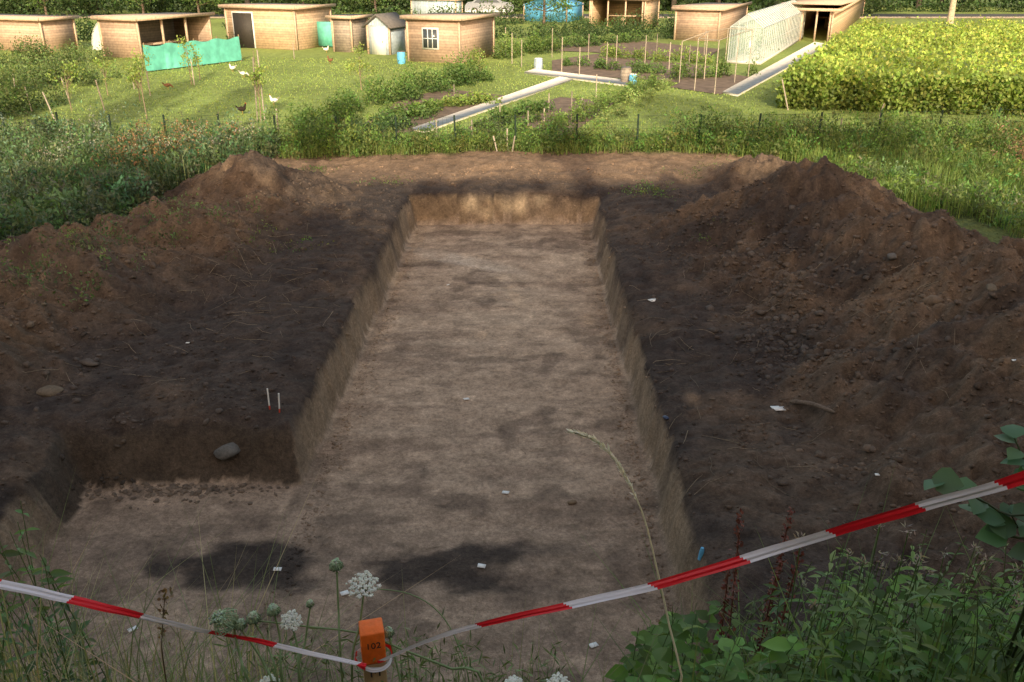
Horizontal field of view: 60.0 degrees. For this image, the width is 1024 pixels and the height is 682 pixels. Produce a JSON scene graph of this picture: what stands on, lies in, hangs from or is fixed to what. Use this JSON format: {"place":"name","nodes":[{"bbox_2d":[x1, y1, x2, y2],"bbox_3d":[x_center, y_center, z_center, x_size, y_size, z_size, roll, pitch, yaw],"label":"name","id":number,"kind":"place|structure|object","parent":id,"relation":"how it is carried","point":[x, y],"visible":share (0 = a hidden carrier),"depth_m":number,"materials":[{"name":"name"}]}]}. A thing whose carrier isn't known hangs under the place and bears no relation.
{"place":"outdoors","nodes":[
{"label":"outdoors","id":0,"kind":"place"},
{"bbox_2d":[0,468,695,681],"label":"bank grass","id":1,"kind":"structure","parent":0,"point":[82,658],"depth_m":2.55,"materials":[{"name":"green plant"}]},
{"bbox_2d":[0,52,943,142],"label":"lawn grass","id":2,"kind":"structure","parent":0,"point":[350,84],"depth_m":33.03,"materials":[{"name":"green plant"}]},
{"bbox_2d":[412,77,572,132],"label":"garden path","id":3,"kind":"structure","parent":0,"point":[506,99],"depth_m":30.42,"materials":[{"name":"concrete"}]},
{"bbox_2d":[0,0,1023,681],"bbox_3d":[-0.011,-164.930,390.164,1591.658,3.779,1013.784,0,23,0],"label":"ground","id":4,"kind":"structure","parent":0,"point":[466,330],"depth_m":10.67,"materials":[{"name":"soil"}]},
{"bbox_2d":[0,14,79,52],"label":"garden shed","id":5,"kind":"structure","parent":4,"relation":"on","point":[55,30],"depth_m":47.71,"materials":[{"name":"brown wood"}]},
{"bbox_2d":[26,0,61,14],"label":"garden tree","id":6,"kind":"object","parent":4,"relation":"on","point":[44,2],"visible":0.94,"depth_m":70.51,"materials":[{"name":"green plant"}]},
{"bbox_2d":[36,385,63,396],"bbox_3d":[-5.413,0.590,10.337,0.348,0.121,0.231,7,24,17],"label":"stone","id":7,"kind":"object","parent":4,"relation":"on","point":[48,390],"visible":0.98,"depth_m":10.27,"materials":[{"name":"beige stone"}]},
{"bbox_2d":[44,59,86,111],"bbox_3d":[-14.484,-8.267,28.870,1.086,1.766,1.211,0,23,0],"label":"young fruit tree","id":8,"kind":"object","parent":4,"relation":"on","point":[71,70],"visible":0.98,"depth_m":28.77,"materials":[{"name":"green plant"}]},
{"bbox_2d":[79,358,99,366],"bbox_3d":[-5.264,0.271,11.037,0.250,0.085,0.136,6,24,14],"label":"stone","id":9,"kind":"object","parent":4,"relation":"on","point":[89,362],"visible":1,"depth_m":11.00,"materials":[{"name":"grey stone"}]},
{"bbox_2d":[91,23,101,49],"bbox_3d":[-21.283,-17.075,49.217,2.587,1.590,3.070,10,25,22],"label":"closed parasol","id":10,"kind":"object","parent":4,"relation":"on","point":[95,38],"visible":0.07,"depth_m":48.36,"materials":[{"name":"fabric"}]},
{"bbox_2d":[91,57,115,95],"bbox_3d":[-14.787,-9.574,32.246,0.790,1.484,0.654,0,23,0],"label":"young fruit tree","id":11,"kind":"object","parent":4,"relation":"on","point":[99,63],"visible":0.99,"depth_m":32.09,"materials":[{"name":"green plant"}]},
{"bbox_2d":[126,64,146,101],"bbox_3d":[-13.030,-8.952,30.837,0.708,1.464,0.661,-15,28,-31],"label":"young fruit tree","id":12,"kind":"object","parent":4,"relation":"on","point":[136,80],"visible":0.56,"depth_m":30.81,"materials":[{"name":"green plant"}]},
{"bbox_2d":[122,45,153,119],"bbox_3d":[-11.440,-7.918,27.358,1.025,2.325,0.986,-5,24,-12],"label":"young fruit tree","id":13,"kind":"object","parent":4,"relation":"on","point":[137,66],"visible":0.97,"depth_m":27.04,"materials":[{"name":"green plant"}]},
{"bbox_2d":[122,0,154,12],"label":"garden tree","id":14,"kind":"object","parent":4,"relation":"on","point":[142,4],"visible":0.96,"depth_m":74.94,"materials":[{"name":"green plant"}]},
{"bbox_2d":[0,100,288,310],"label":"weed patch","id":15,"kind":"object","parent":4,"relation":"on","point":[41,183],"visible":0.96,"depth_m":18.82,"materials":[{"name":"green plant"}]},
{"bbox_2d":[90,12,214,58],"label":"garden shed","id":16,"kind":"structure","parent":4,"relation":"on","point":[122,35],"depth_m":45.52,"materials":[{"name":"brown wood"}]},
{"bbox_2d":[174,35,200,84],"bbox_3d":[-12.736,-11.041,34.996,0.901,1.997,0.822,-10,25,-21],"label":"young fruit tree","id":17,"kind":"object","parent":4,"relation":"on","point":[183,55],"visible":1,"depth_m":34.88,"materials":[{"name":"green plant"}]},
{"bbox_2d":[143,34,241,71],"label":"teal windbreak","id":18,"kind":"object","parent":4,"relation":"on","point":[167,55],"visible":0.9,"depth_m":40.88,"materials":[{"name":"fabric"}]},
{"bbox_2d":[189,42,206,79],"bbox_3d":[-12.972,-11.499,36.540,0.837,1.611,0.604,0,23,0],"label":"young fruit tree","id":19,"kind":"object","parent":4,"relation":"on","point":[193,61],"visible":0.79,"depth_m":36.52,"materials":[{"name":"green plant"}]},
{"bbox_2d":[182,0,225,12],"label":"garden tree","id":20,"kind":"object","parent":4,"relation":"on","point":[207,1],"visible":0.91,"depth_m":72.89,"materials":[{"name":"green plant"}]},
{"bbox_2d":[213,442,240,459],"bbox_3d":[-3.117,1.201,9.751,0.262,0.210,0.298,7,24,16],"label":"stone block","id":21,"kind":"object","parent":4,"relation":"on","point":[227,451],"depth_m":9.64,"materials":[{"name":"grey stone"}]},
{"bbox_2d":[236,103,245,113],"bbox_3d":[-8.753,-7.510,28.633,0.396,0.365,0.168,-5,24,-11],"label":"hen","id":22,"kind":"object","parent":4,"relation":"on","point":[241,108],"visible":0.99,"depth_m":28.59,"materials":[{"name":"brown"}]},
{"bbox_2d":[241,52,271,120],"bbox_3d":[-7.791,-7.749,27.091,0.860,2.226,0.811,-15,28,-31],"label":"young fruit tree","id":23,"kind":"object","parent":4,"relation":"on","point":[257,78],"visible":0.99,"depth_m":26.85,"materials":[{"name":"green plant"}]},
{"bbox_2d":[267,388,269,409],"bbox_3d":[-2.729,0.650,9.935,0.017,0.260,0.017,-9,25,-21],"label":"marker pin","id":24,"kind":"object","parent":4,"relation":"on","point":[268,398],"visible":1,"depth_m":9.93,"materials":[{"name":"red paint"}]},
{"bbox_2d":[269,95,279,105],"bbox_3d":[-8.129,-8.251,30.345,0.405,0.365,0.168,3,24,7],"label":"hen","id":25,"kind":"object","parent":4,"relation":"on","point":[274,99],"visible":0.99,"depth_m":30.30,"materials":[{"name":"white"}]},
{"bbox_2d":[218,3,335,49],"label":"garden shed","id":26,"kind":"structure","parent":4,"relation":"on","point":[283,26],"depth_m":49.01,"materials":[{"name":"brown wood"}]},
{"bbox_2d":[232,13,254,47],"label":"door","id":27,"kind":"structure","parent":26,"relation":"in","point":[242,22],"depth_m":49.43,"materials":[{"name":"brown wood"}]},
{"bbox_2d":[278,393,279,412],"bbox_3d":[-2.604,0.693,9.911,0.018,0.240,0.018,3,23,-1],"label":"marker pin","id":28,"kind":"object","parent":4,"relation":"on","point":[279,402],"visible":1,"depth_m":9.90,"materials":[{"name":"red paint"}]},
{"bbox_2d":[298,0,319,3],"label":"garden tree","id":29,"kind":"object","parent":4,"relation":"on","point":[310,1],"visible":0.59,"depth_m":76.88,"materials":[{"name":"green plant"}]},
{"bbox_2d":[317,21,332,45],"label":"teal screen","id":30,"kind":"object","parent":4,"relation":"on","point":[324,31],"visible":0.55,"depth_m":49.80,"materials":[{"name":"fabric"}]},
{"bbox_2d":[340,590,348,595],"bbox_3d":[-1.511,2.275,8.005,0.075,0.007,0.050,-10,30,-30],"label":"paper tag","id":31,"kind":"object","parent":4,"relation":"on","point":[345,592],"visible":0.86,"depth_m":8.00,"materials":[{"name":"white paper"}]},
{"bbox_2d":[325,14,372,52],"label":"garden shed","id":32,"kind":"structure","parent":4,"relation":"on","point":[348,32],"depth_m":47.30,"materials":[{"name":"brown wood"}]},
{"bbox_2d":[344,42,378,89],"bbox_3d":[-5.755,-10.346,33.563,1.349,1.856,1.034,-21,31,-39],"label":"young fruit tree","id":33,"kind":"object","parent":4,"relation":"on","point":[363,64],"visible":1,"depth_m":33.48,"materials":[{"name":"green plant"}]},
{"bbox_2d":[358,617,386,681],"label":"survey stake","id":34,"kind":"object","parent":4,"relation":"on","point":[372,638],"visible":0.98,"depth_m":1.72,"materials":[{"name":"orange paint"}]},
{"bbox_2d":[356,0,390,11],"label":"garden tree","id":35,"kind":"object","parent":4,"relation":"on","point":[366,2],"visible":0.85,"depth_m":76.95,"materials":[{"name":"green plant"}]},
{"bbox_2d":[362,12,406,54],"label":"garden hut","id":36,"kind":"object","parent":4,"relation":"on","point":[385,33],"visible":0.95,"depth_m":46.17,"materials":[{"name":"white paint"}]},
{"bbox_2d":[372,28,384,54],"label":"door","id":37,"kind":"structure","parent":36,"relation":"in","point":[377,33],"depth_m":46.12,"materials":[{"name":"white paint"}]},
{"bbox_2d":[208,558,572,681],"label":"wild carrot","id":38,"kind":"object","parent":4,"relation":"on","point":[253,617],"visible":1,"depth_m":1.75,"materials":[{"name":"green plant"}]},
{"bbox_2d":[397,51,405,63],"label":"water butt","id":39,"kind":"object","parent":4,"relation":"on","point":[400,56],"visible":0.94,"depth_m":42.09,"materials":[{"name":"blue plastic"}]},
{"bbox_2d":[362,89,504,134],"bbox_3d":[-3.276,-7.527,29.099,3.587,0.001,10.786,9,25,19],"label":"garden bed","id":40,"kind":"object","parent":4,"relation":"on","point":[446,111],"visible":0.29,"depth_m":30.12,"materials":[{"name":"soil"}]},
{"bbox_2d":[400,12,499,63],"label":"garden cabin","id":41,"kind":"object","parent":4,"relation":"on","point":[433,37],"visible":0.93,"depth_m":42.62,"materials":[{"name":"brown wood"}]},
{"bbox_2d":[423,29,436,47],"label":"window pane","id":42,"kind":"structure","parent":41,"relation":"in","point":[430,31],"depth_m":42.44,"materials":[{"name":"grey glass"}]},
{"bbox_2d":[422,27,438,49],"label":"window frame","id":43,"kind":"structure","parent":41,"relation":"in","point":[437,48],"depth_m":42.39,"materials":[{"name":"white paint"}]},
{"bbox_2d":[465,45,488,69],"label":"young fruit tree","id":44,"kind":"object","parent":4,"relation":"on","point":[477,58],"visible":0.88,"depth_m":36.42,"materials":[{"name":"green plant"}]},
{"bbox_2d":[12,27,949,151],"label":"garden stakes","id":45,"kind":"object","parent":4,"relation":"on","point":[453,85],"visible":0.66,"depth_m":29.12,"materials":[{"name":"brown wood"}]},
{"bbox_2d":[477,563,485,567],"bbox_3d":[-0.287,2.122,8.368,0.075,0.006,0.050,9,28,7],"label":"paper tag","id":46,"kind":"object","parent":4,"relation":"on","point":[480,565],"visible":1,"depth_m":8.37,"materials":[{"name":"white paper"}]},
{"bbox_2d":[0,150,1023,678],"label":"soil clods","id":47,"kind":"object","parent":4,"relation":"on","point":[786,318],"visible":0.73,"depth_m":11.51,"materials":[{"name":"brown soil"}]},
{"bbox_2d":[0,0,1023,138],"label":"garden shrubs","id":48,"kind":"object","parent":4,"relation":"on","point":[407,86],"visible":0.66,"depth_m":37.17,"materials":[{"name":"green plant"}]},
{"bbox_2d":[0,108,1023,148],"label":"wire fence","id":49,"kind":"object","parent":4,"relation":"on","point":[514,116],"visible":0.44,"depth_m":23.27,"materials":[{"name":"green metal"}]},
{"bbox_2d":[1,0,1023,11],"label":"distant trees","id":50,"kind":"object","parent":4,"relation":"on","point":[767,3],"visible":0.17,"depth_m":84.85,"materials":[{"name":"green plant"}]},
{"bbox_2d":[13,197,1020,641],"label":"dry twigs","id":51,"kind":"object","parent":4,"relation":"on","point":[511,373],"visible":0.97,"depth_m":11.93,"materials":[{"name":"brown wood"}]},
{"bbox_2d":[534,58,542,69],"bbox_3d":[1.190,-12.447,39.841,0.410,0.530,0.420,0,23,0],"label":"water butt","id":52,"kind":"object","parent":4,"relation":"on","point":[538,63],"visible":0.81,"depth_m":39.69,"materials":[{"name":"white paint"}]},
{"bbox_2d":[466,97,613,148],"bbox_3d":[0.670,-6.845,27.511,3.317,0.001,10.297,7,24,16],"label":"garden bed","id":53,"kind":"object","parent":4,"relation":"on","point":[564,103],"visible":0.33,"depth_m":29.30,"materials":[{"name":"soil"}]},
{"bbox_2d":[512,0,579,23],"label":"garden tree","id":54,"kind":"object","parent":4,"relation":"on","point":[563,5],"visible":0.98,"depth_m":67.23,"materials":[{"name":"green plant"}]},
{"bbox_2d":[79,17,1023,17],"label":"kerb","id":55,"kind":"structure","parent":4,"relation":"on","point":[860,17],"depth_m":74.17,"materials":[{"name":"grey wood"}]},
{"bbox_2d":[523,0,583,21],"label":"tarpaulin shelter","id":56,"kind":"object","parent":4,"relation":"on","point":[578,10],"visible":0.53,"depth_m":70.30,"materials":[{"name":"blue plastic"}]},
{"bbox_2d":[567,500,576,504],"bbox_3d":[0.636,1.706,9.364,0.099,0.066,0.076,-10,25,-21],"label":"stone","id":57,"kind":"object","parent":4,"relation":"on","point":[570,502],"visible":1,"depth_m":9.34,"materials":[{"name":"beige stone"}]},
{"bbox_2d":[589,642,598,647],"bbox_3d":[0.685,2.550,7.438,0.075,0.006,0.050,-6,23,-28],"label":"paper tag","id":58,"kind":"object","parent":4,"relation":"on","point":[592,645],"visible":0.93,"depth_m":7.43,"materials":[{"name":"white paper"}]},
{"bbox_2d":[225,98,998,258],"bbox_3d":[3.055,-4.031,19.390,19.803,1.496,11.798,0,23,0],"label":"weed patch","id":59,"kind":"object","parent":4,"relation":"on","point":[320,141],"visible":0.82,"depth_m":22.94,"materials":[{"name":"green plant"}]},
{"bbox_2d":[566,429,682,681],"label":"dry grass stalk","id":60,"kind":"object","parent":4,"relation":"on","point":[603,448],"visible":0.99,"depth_m":1.90,"materials":[{"name":"beige plant"}]},
{"bbox_2d":[589,0,659,27],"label":"wooden pavilion","id":61,"kind":"structure","parent":4,"relation":"on","point":[600,10],"depth_m":66.33,"materials":[{"name":"brown wood"}]},
{"bbox_2d":[620,66,631,81],"bbox_3d":[4.596,-10.730,35.736,0.450,0.636,0.462,0,23,0],"label":"water butt","id":62,"kind":"object","parent":4,"relation":"on","point":[626,72],"visible":0.73,"depth_m":35.56,"materials":[{"name":"beige plastic"}]},
{"bbox_2d":[542,39,717,61],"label":"garden bed","id":63,"kind":"object","parent":4,"relation":"on","point":[632,45],"visible":0.5,"depth_m":49.20,"materials":[{"name":"soil"}]},
{"bbox_2d":[552,54,711,81],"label":"garden bed","id":64,"kind":"object","parent":4,"relation":"on","point":[584,70],"visible":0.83,"depth_m":40.38,"materials":[{"name":"soil"}]},
{"bbox_2d":[629,73,636,81],"bbox_3d":[4.826,-10.437,35.326,0.328,0.424,0.336,0,23,0],"label":"water butt","id":65,"kind":"object","parent":4,"relation":"on","point":[631,74],"visible":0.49,"depth_m":35.19,"materials":[{"name":"blue plastic"}]},
{"bbox_2d":[698,547,703,560],"bbox_3d":[1.618,1.819,7.585,0.048,0.123,0.043,9,25,20],"label":"blue peg","id":66,"kind":"object","parent":4,"relation":"on","point":[701,553],"visible":1,"depth_m":7.56,"materials":[{"name":"blue plastic"}]},
{"bbox_2d":[672,70,747,93],"bbox_3d":[8.465,-10.615,36.211,2.804,0.001,7.627,9,25,21],"label":"garden bed","id":67,"kind":"object","parent":4,"relation":"on","point":[723,83],"visible":0.6,"depth_m":35.54,"materials":[{"name":"soil"}]},
{"bbox_2d":[679,28,752,93],"bbox_3d":[7.884,-11.296,35.435,2.104,1.914,6.045,11,26,23],"label":"bean trellis","id":68,"kind":"object","parent":67,"relation":"on","point":[727,37],"visible":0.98,"depth_m":35.52,"materials":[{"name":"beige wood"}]},
{"bbox_2d":[672,1,751,40],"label":"garden shed","id":69,"kind":"structure","parent":4,"relation":"on","point":[693,20],"depth_m":54.02,"materials":[{"name":"brown wood"}]},
{"bbox_2d":[713,506,803,677],"bbox_3d":[0.851,1.160,3.258,0.294,1.314,0.195,0,23,0],"label":"dock plant","id":70,"kind":"object","parent":4,"relation":"on","point":[777,570],"visible":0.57,"depth_m":3.09,"materials":[{"name":"plant"}]},
{"bbox_2d":[727,0,805,64],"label":"greenhouse","id":71,"kind":"object","parent":4,"relation":"on","point":[773,45],"visible":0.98,"depth_m":46.04,"materials":[{"name":"glass"}]},
{"bbox_2d":[770,406,785,410],"bbox_3d":[3.022,0.763,10.050,0.160,0.006,0.100,0,26,-13],"label":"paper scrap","id":72,"kind":"object","parent":4,"relation":"on","point":[778,408],"visible":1,"depth_m":10.04,"materials":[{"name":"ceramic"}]},
{"bbox_2d":[575,469,1023,681],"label":"willowherb thicket","id":73,"kind":"object","parent":4,"relation":"on","point":[912,626],"visible":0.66,"depth_m":2.56,"materials":[{"name":"green plant"}]},
{"bbox_2d":[790,399,835,412],"bbox_3d":[3.319,0.727,9.785,0.064,0.252,0.736,-8,25,-19],"label":"broken branch","id":74,"kind":"object","parent":4,"relation":"on","point":[809,403],"visible":1,"depth_m":9.76,"materials":[{"name":"brown plant"}]},
{"bbox_2d":[604,560,1023,681],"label":"bramble thicket","id":75,"kind":"object","parent":4,"relation":"on","point":[777,646],"visible":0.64,"depth_m":2.70,"materials":[{"name":"green plant"}]},
{"bbox_2d":[780,0,864,41],"bbox_3d":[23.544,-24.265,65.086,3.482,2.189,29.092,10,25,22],"label":"open garden shed","id":76,"kind":"structure","parent":4,"relation":"on","point":[846,15],"depth_m":58.66,"materials":[{"name":"brown wood"}]},
{"bbox_2d":[696,103,1023,238],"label":"weed patch","id":77,"kind":"object","parent":4,"relation":"on","point":[1002,151],"visible":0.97,"depth_m":21.49,"materials":[{"name":"green plant"}]},
{"bbox_2d":[887,253,896,259],"bbox_3d":[5.255,-1.170,12.261,0.124,0.083,0.133,5,24,12],"label":"stone","id":78,"kind":"object","parent":4,"relation":"on","point":[891,256],"visible":1,"depth_m":12.22,"materials":[{"name":"grey stone"}]},
{"bbox_2d":[775,14,1023,117],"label":"vine plot","id":79,"kind":"object","parent":4,"relation":"on","point":[824,70],"visible":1,"depth_m":29.69,"materials":[{"name":"green plant"}]},
{"bbox_2d":[920,295,943,305],"bbox_3d":[5.162,-0.489,10.890,0.246,0.148,0.156,20,30,38],"label":"stone","id":80,"kind":"object","parent":4,"relation":"on","point":[931,300],"visible":0.88,"depth_m":10.83,"materials":[{"name":"beige stone"}]},
{"bbox_2d":[946,0,956,23],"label":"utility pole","id":81,"kind":"object","parent":4,"relation":"on","point":[951,11],"visible":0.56,"depth_m":67.51,"materials":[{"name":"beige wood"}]},
{"bbox_2d":[923,424,1023,681],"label":"broadleaf shrub","id":82,"kind":"object","parent":4,"relation":"on","point":[999,528],"visible":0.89,"depth_m":1.95,"materials":[{"name":"green plant"}]},
{"bbox_2d":[986,284,996,291],"bbox_3d":[5.690,-0.622,10.502,0.134,0.099,0.179,6,24,13],"label":"stone","id":83,"kind":"object","parent":4,"relation":"on","point":[991,287],"visible":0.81,"depth_m":10.46,"materials":[{"name":"beige stone"}]},
{"label":"survey stake","id":84,"kind":"object","parent":4,"relation":"on","visible":0},
{"bbox_2d":[0,471,1023,672],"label":"barrier tape","id":85,"kind":"object","parent":84,"relation":"attached to","point":[1007,482],"visible":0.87,"depth_m":1.67,"materials":[{"name":"red plastic"}]},
{"bbox_2d":[30,14,1023,16],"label":"road","id":86,"kind":"structure","parent":0,"point":[901,15],"depth_m":77.64,"materials":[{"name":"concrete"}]},
{"bbox_2d":[410,0,462,13],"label":"van","id":87,"kind":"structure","parent":86,"relation":"on","point":[424,6],"depth_m":71.90,"materials":[{"name":"white metal"}]},
{"bbox_2d":[465,0,513,14],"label":"parked car","id":88,"kind":"object","parent":86,"relation":"on","point":[475,4],"visible":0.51,"depth_m":77.89,"materials":[{"name":"paint"}]},
{"bbox_2d":[524,69,627,86],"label":"garden path","id":89,"kind":"structure","parent":0,"point":[580,77],"depth_m":37.29,"materials":[{"name":"concrete"}]},
{"bbox_2d":[722,42,826,96],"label":"garden path","id":90,"kind":"structure","parent":0,"point":[753,81],"depth_m":38.54,"materials":[{"name":"concrete"}]}
]}

